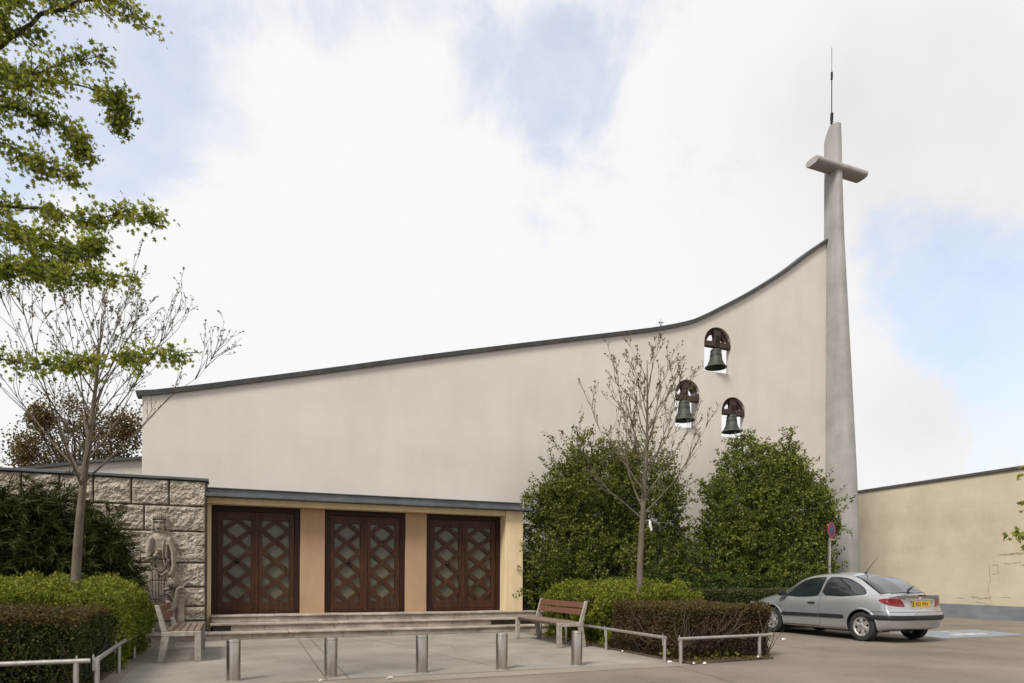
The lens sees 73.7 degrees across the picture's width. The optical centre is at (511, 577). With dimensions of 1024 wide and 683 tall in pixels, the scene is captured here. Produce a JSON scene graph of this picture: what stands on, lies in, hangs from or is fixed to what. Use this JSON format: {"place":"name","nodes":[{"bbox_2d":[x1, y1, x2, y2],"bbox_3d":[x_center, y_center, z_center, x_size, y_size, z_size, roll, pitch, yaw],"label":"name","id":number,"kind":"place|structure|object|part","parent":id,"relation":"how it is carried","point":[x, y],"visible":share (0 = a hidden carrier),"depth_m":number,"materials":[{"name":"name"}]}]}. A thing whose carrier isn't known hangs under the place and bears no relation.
{"place":"outdoors","nodes":[
{"label":"outdoors","id":0,"kind":"place"},
{"bbox_2d":[0,641,150,682],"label":"soil","id":1,"kind":"structure","parent":0,"point":[107,673],"depth_m":8.58,"materials":[{"name":"brown soil"}]},
{"bbox_2d":[0,656,90,682],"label":"rail","id":2,"kind":"object","parent":1,"relation":"on","point":[76,662],"visible":1,"depth_m":7.19,"materials":[{"name":"metal"}]},
{"bbox_2d":[0,602,135,682],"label":"box hedge","id":3,"kind":"object","parent":1,"relation":"on","point":[31,631],"visible":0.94,"depth_m":7.42,"materials":[{"name":"green plant"}]},
{"bbox_2d":[0,568,157,672],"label":"lime shrub","id":4,"kind":"object","parent":1,"relation":"on","point":[120,597],"visible":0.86,"depth_m":9.62,"materials":[{"name":"green plant"}]},
{"bbox_2d":[0,462,159,612],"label":"juniper","id":5,"kind":"object","parent":1,"relation":"on","point":[36,533],"visible":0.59,"depth_m":11.77,"materials":[{"name":"green plant"}]},
{"bbox_2d":[0,198,243,605],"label":"bare tree","id":6,"kind":"object","parent":1,"relation":"on","point":[83,479],"visible":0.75,"depth_m":9.69,"materials":[{"name":"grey plant"}]},
{"bbox_2d":[118,638,324,682],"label":"paving","id":7,"kind":"structure","parent":0,"point":[281,659],"depth_m":9.96,"materials":[{"name":"grey concrete"}]},
{"bbox_2d":[155,601,204,662],"bbox_3d":[-5.396,0.839,11.170,0.633,0.860,2.030,0,0,-23],"label":"park bench","id":8,"kind":"object","parent":7,"relation":"on","point":[177,629],"visible":1,"depth_m":10.35,"materials":[{"name":"brown wood"}]},
{"bbox_2d":[225,639,241,681],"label":"bollard","id":9,"kind":"object","parent":7,"relation":"on","point":[233,660],"visible":1,"depth_m":8.41,"materials":[{"name":"metal"}]},
{"bbox_2d":[298,638,347,679],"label":"paving","id":10,"kind":"structure","parent":0,"point":[315,652],"depth_m":11.20,"materials":[{"name":"grey concrete"}]},
{"bbox_2d":[323,637,338,676],"bbox_3d":[-2.351,1.031,8.863,0.200,0.507,0.200,0,0,16],"label":"bollard","id":11,"kind":"object","parent":10,"relation":"on","point":[330,656],"visible":1,"depth_m":8.79,"materials":[{"name":"metal"}]},
{"bbox_2d":[310,636,510,678],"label":"paving","id":12,"kind":"structure","parent":0,"point":[358,657],"depth_m":10.45,"materials":[{"name":"grey concrete"}]},
{"bbox_2d":[414,635,428,672],"bbox_3d":[-1.224,1.036,9.278,0.200,0.507,0.200,0,0,31],"label":"bollard","id":13,"kind":"object","parent":12,"relation":"on","point":[421,653],"visible":1,"depth_m":9.21,"materials":[{"name":"metal"}]},
{"bbox_2d":[495,633,508,669],"bbox_3d":[-0.144,1.042,9.651,0.200,0.507,0.200,0,0,-43],"label":"bollard","id":14,"kind":"object","parent":12,"relation":"on","point":[501,651],"visible":1,"depth_m":9.58,"materials":[{"name":"metal"}]},
{"bbox_2d":[0,0,1023,489],"label":"sky","id":15,"kind":"structure","parent":0,"point":[345,182],"materials":[{"name":"white"}]},
{"bbox_2d":[357,632,667,669],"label":"paving","id":16,"kind":"structure","parent":0,"point":[527,652],"depth_m":12.02,"materials":[{"name":"grey concrete"}]},
{"bbox_2d":[515,598,587,647],"bbox_3d":[0.748,0.870,13.618,0.633,0.860,2.030,0,0,-23],"label":"park bench","id":17,"kind":"object","parent":16,"relation":"on","point":[537,619],"visible":1,"depth_m":13.36,"materials":[{"name":"brown wood"}]},
{"bbox_2d":[570,631,582,665],"bbox_3d":[0.960,1.047,10.121,0.200,0.507,0.200,0,0,-28],"label":"bollard","id":18,"kind":"object","parent":16,"relation":"on","point":[576,648],"visible":1,"depth_m":10.05,"materials":[{"name":"metal"}]},
{"bbox_2d":[540,623,666,662],"bbox_3d":[1.482,1.097,12.851,0.071,0.460,5.025,0,0,-20],"label":"rail","id":19,"kind":"object","parent":16,"relation":"on","point":[607,629],"visible":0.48,"depth_m":11.82,"materials":[{"name":"metal"}]},
{"bbox_2d":[100,617,1023,682],"bbox_3d":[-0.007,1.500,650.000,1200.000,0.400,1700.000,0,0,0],"label":"ground","id":20,"kind":"structure","parent":0,"point":[844,657],"depth_m":10.39,"materials":[{"name":"grey asphalt"}]},
{"bbox_2d":[0,385,141,467],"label":"bronze tree","id":21,"kind":"object","parent":20,"relation":"on","point":[23,449],"visible":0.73,"depth_m":29.62,"materials":[{"name":"brown plant"}]},
{"bbox_2d":[0,0,201,384],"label":"oak tree","id":22,"kind":"object","parent":20,"relation":"on","point":[60,270],"visible":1,"depth_m":6.15,"materials":[{"name":"green plant"}]},
{"bbox_2d":[0,467,208,632],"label":"stone wall","id":23,"kind":"structure","parent":20,"relation":"on","point":[181,502],"depth_m":13.94,"materials":[{"name":"stone"}]},
{"bbox_2d":[142,511,184,622],"bbox_3d":[-7.074,-0.228,13.859,0.795,2.346,0.282,0,0,-23],"label":"relief sculpture","id":24,"kind":"object","parent":23,"relation":"attached to","point":[160,542],"visible":0.82,"depth_m":13.84,"materials":[{"name":"stone"}]},
{"bbox_2d":[100,641,160,682],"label":"edge strip","id":25,"kind":"object","parent":20,"relation":"on","point":[115,677],"visible":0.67,"depth_m":9.78,"materials":[{"name":"grey concrete"}]},
{"bbox_2d":[92,625,153,682],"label":"rail","id":26,"kind":"object","parent":25,"relation":"on","point":[96,664],"visible":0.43,"depth_m":8.52,"materials":[{"name":"metal"}]},
{"bbox_2d":[147,610,553,641],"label":"entrance steps","id":27,"kind":"structure","parent":20,"relation":"on","point":[267,626],"depth_m":15.25,"materials":[{"name":"stone"}]},
{"bbox_2d":[206,487,532,631],"bbox_3d":[-3.336,-0.299,16.530,7.540,3.165,1.900,0,0,-23],"label":"entrance porch","id":28,"kind":"object","parent":20,"relation":"on","point":[273,551],"visible":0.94,"depth_m":15.97,"materials":[{"name":"concrete"}]},
{"bbox_2d":[211,505,299,613],"bbox_3d":[-5.675,-0.382,15.163,1.830,2.368,0.147,0,0,-23],"label":"door","id":29,"kind":"structure","parent":28,"relation":"in","point":[255,557],"depth_m":15.14,"materials":[{"name":"brown wood"}]},
{"bbox_2d":[324,510,404,612],"bbox_3d":[-3.458,-0.371,16.086,1.870,2.368,0.147,0,0,-23],"label":"door","id":30,"kind":"structure","parent":28,"relation":"in","point":[360,572],"depth_m":16.06,"materials":[{"name":"brown wood"}]},
{"bbox_2d":[426,514,499,610],"bbox_3d":[-1.215,-0.360,17.019,1.930,2.368,0.147,0,0,-23],"label":"door","id":31,"kind":"structure","parent":28,"relation":"in","point":[463,568],"depth_m":16.99,"materials":[{"name":"brown wood"}]},
{"bbox_2d":[14,239,827,630],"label":"church","id":32,"kind":"structure","parent":20,"relation":"on","point":[470,425],"depth_m":18.73,"materials":[{"name":"painted render"},{"name":"stone"},{"name":"zinc"}]},
{"bbox_2d":[675,380,698,422],"bbox_3d":[5.421,-5.522,21.332,0.970,1.258,0.685,0,0,-23],"label":"bell","id":33,"kind":"object","parent":32,"relation":"attached to","point":[681,416],"visible":0.8,"depth_m":21.23,"materials":[{"name":"green metal"}]},
{"bbox_2d":[704,328,730,370],"bbox_3d":[6.491,-7.312,21.774,1.110,1.248,0.695,0,0,-23],"label":"bell","id":34,"kind":"object","parent":32,"relation":"attached to","point":[716,363],"visible":0.98,"depth_m":21.70,"materials":[{"name":"green metal"}]},
{"bbox_2d":[722,398,744,433],"bbox_3d":[7.067,-5.234,22.018,1.000,1.098,0.643,0,0,-23],"label":"bell","id":35,"kind":"object","parent":32,"relation":"attached to","point":[734,410],"visible":0.96,"depth_m":21.93,"materials":[{"name":"green metal"}]},
{"bbox_2d":[302,662,689,682],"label":"paving band","id":36,"kind":"object","parent":20,"relation":"on","point":[501,673],"visible":1,"depth_m":9.20,"materials":[{"name":"grey concrete"}]},
{"bbox_2d":[806,72,867,572],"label":"cross tower","id":37,"kind":"structure","parent":20,"relation":"on","point":[840,423],"depth_m":22.99,"materials":[{"name":"concrete"}]},
{"bbox_2d":[750,557,943,640],"bbox_3d":[7.560,0.438,15.914,1.961,1.790,4.395,0,0,-23],"label":"parked car","id":38,"kind":"object","parent":20,"relation":"on","point":[865,606],"visible":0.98,"depth_m":14.63,"materials":[{"name":"silver metal"}]},
{"bbox_3d":[6.796,0.215,15.947,0.187,0.445,1.194,0,0,-23],"label":"front side window","id":39,"kind":"part","parent":38,"relation":"part of","materials":[{"name":"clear glass"}]},
{"bbox_3d":[7.254,0.198,14.845,0.184,0.398,1.086,0,0,-23],"label":"rear side window","id":40,"kind":"part","parent":38,"relation":"part of","materials":[{"name":"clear glass"}]},
{"bbox_3d":[8.086,0.140,14.655,1.293,0.419,0.787,0,0,-23],"label":"rear window","id":41,"kind":"part","parent":38,"relation":"part of","materials":[{"name":"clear glass"}]},
{"bbox_2d":[893,630,1023,637],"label":"bay marking","id":42,"kind":"object","parent":20,"relation":"on","point":[937,634],"visible":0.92,"depth_m":16.23,"materials":[{"name":"white paint"}]},
{"bbox_2d":[948,633,985,634],"bbox_3d":[10.864,1.347,16.224,1.300,0.003,0.300,0,0,-23],"label":"bay marking","id":43,"kind":"object","parent":20,"relation":"on","point":[968,634],"visible":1,"depth_m":16.12,"materials":[{"name":"white paint"}]},
{"bbox_2d":[1002,465,1023,550],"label":"maple tree","id":44,"kind":"object","parent":20,"relation":"on","point":[1016,533],"visible":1,"depth_m":9.01,"materials":[{"name":"green plant"}]},
{"bbox_2d":[534,632,773,664],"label":"soil","id":45,"kind":"structure","parent":0,"point":[671,659],"depth_m":11.08,"materials":[{"name":"brown soil"}]},
{"bbox_2d":[84,633,773,682],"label":"dead leaves","id":46,"kind":"object","parent":45,"relation":"on","point":[693,659],"visible":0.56,"depth_m":10.80,"materials":[{"name":"brown plant"}]},
{"bbox_2d":[542,575,704,647],"bbox_3d":[2.205,0.639,14.154,2.294,1.378,3.501,0,0,-23],"label":"lime shrub","id":47,"kind":"object","parent":45,"relation":"on","point":[599,609],"visible":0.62,"depth_m":13.35,"materials":[{"name":"green plant"}]},
{"bbox_2d":[558,319,721,595],"bbox_3d":[2.552,-1.712,12.862,2.474,6.156,2.506,0,0,32],"label":"bare tree","id":48,"kind":"object","parent":45,"relation":"on","point":[640,553],"visible":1,"depth_m":12.97,"materials":[{"name":"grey plant"}]},
{"bbox_2d":[659,647,678,657],"bbox_3d":[2.520,1.192,10.955,0.303,0.226,0.305,0,0,42],"label":"weed","id":49,"kind":"object","parent":45,"relation":"on","point":[666,653],"visible":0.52,"depth_m":10.92,"materials":[{"name":"green plant"}]},
{"bbox_2d":[609,598,782,659],"bbox_3d":[3.179,0.820,11.848,2.559,1.004,2.605,0,0,-23],"label":"box hedge","id":50,"kind":"object","parent":45,"relation":"on","point":[672,620],"visible":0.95,"depth_m":11.09,"materials":[{"name":"brown plant"}]},
{"bbox_2d":[667,648,738,658],"bbox_3d":[3.006,1.208,10.949,1.074,0.228,0.700,0,0,-26],"label":"weed","id":51,"kind":"object","parent":45,"relation":"on","point":[716,654],"visible":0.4,"depth_m":10.83,"materials":[{"name":"green plant"}]},
{"bbox_2d":[678,632,772,663],"bbox_3d":[3.376,1.107,10.741,1.946,0.460,0.071,0,0,-27],"label":"rail","id":52,"kind":"object","parent":45,"relation":"on","point":[682,639],"visible":0.84,"depth_m":10.65,"materials":[{"name":"metal"}]},
{"bbox_2d":[783,626,808,628],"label":"soil","id":53,"kind":"structure","parent":0,"point":[795,627],"depth_m":18.05,"materials":[{"name":"brown soil"}]},
{"bbox_2d":[529,578,597,617],"bbox_3d":[1.416,0.671,17.463,1.198,1.337,2.598,0,0,-23],"label":"clipped hedge","id":54,"kind":"object","parent":53,"relation":"on","point":[550,585],"visible":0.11,"depth_m":17.27,"materials":[{"name":"green plant"}]},
{"bbox_2d":[512,404,716,613],"bbox_3d":[2.537,-1.550,18.551,6.173,6.238,3.487,0,0,-23],"label":"shrub","id":55,"kind":"object","parent":53,"relation":"on","point":[559,494],"visible":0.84,"depth_m":17.88,"materials":[{"name":"green plant"}]},
{"bbox_2d":[607,586,795,626],"bbox_3d":[7.085,0.781,18.295,10.306,1.128,0.869,0,0,-23],"label":"clipped hedge","id":56,"kind":"object","parent":53,"relation":"on","point":[756,595],"visible":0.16,"depth_m":17.50,"materials":[{"name":"green plant"}]},
{"bbox_2d":[603,571,823,598],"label":"plants","id":57,"kind":"object","parent":53,"relation":"on","point":[738,580],"visible":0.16,"depth_m":18.44,"materials":[{"name":"green plant"}]},
{"bbox_2d":[682,425,855,588],"bbox_3d":[7.734,-1.594,20.368,6.002,6.153,3.300,0,0,-23],"label":"shrub","id":58,"kind":"object","parent":53,"relation":"on","point":[770,492],"visible":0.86,"depth_m":19.93,"materials":[{"name":"green plant"}]},
{"bbox_2d":[828,522,834,573],"bbox_3d":[9.016,-0.062,19.442,0.485,3.015,0.201,0,0,-41],"label":"no parking sign","id":59,"kind":"object","parent":53,"relation":"on","point":[831,529],"visible":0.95,"depth_m":19.38,"materials":[{"name":"metal"}]},
{"bbox_2d":[858,465,1023,620],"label":"boundary wall","id":60,"kind":"structure","parent":0,"point":[942,538],"depth_m":23.66,"materials":[{"name":"beige paint"}]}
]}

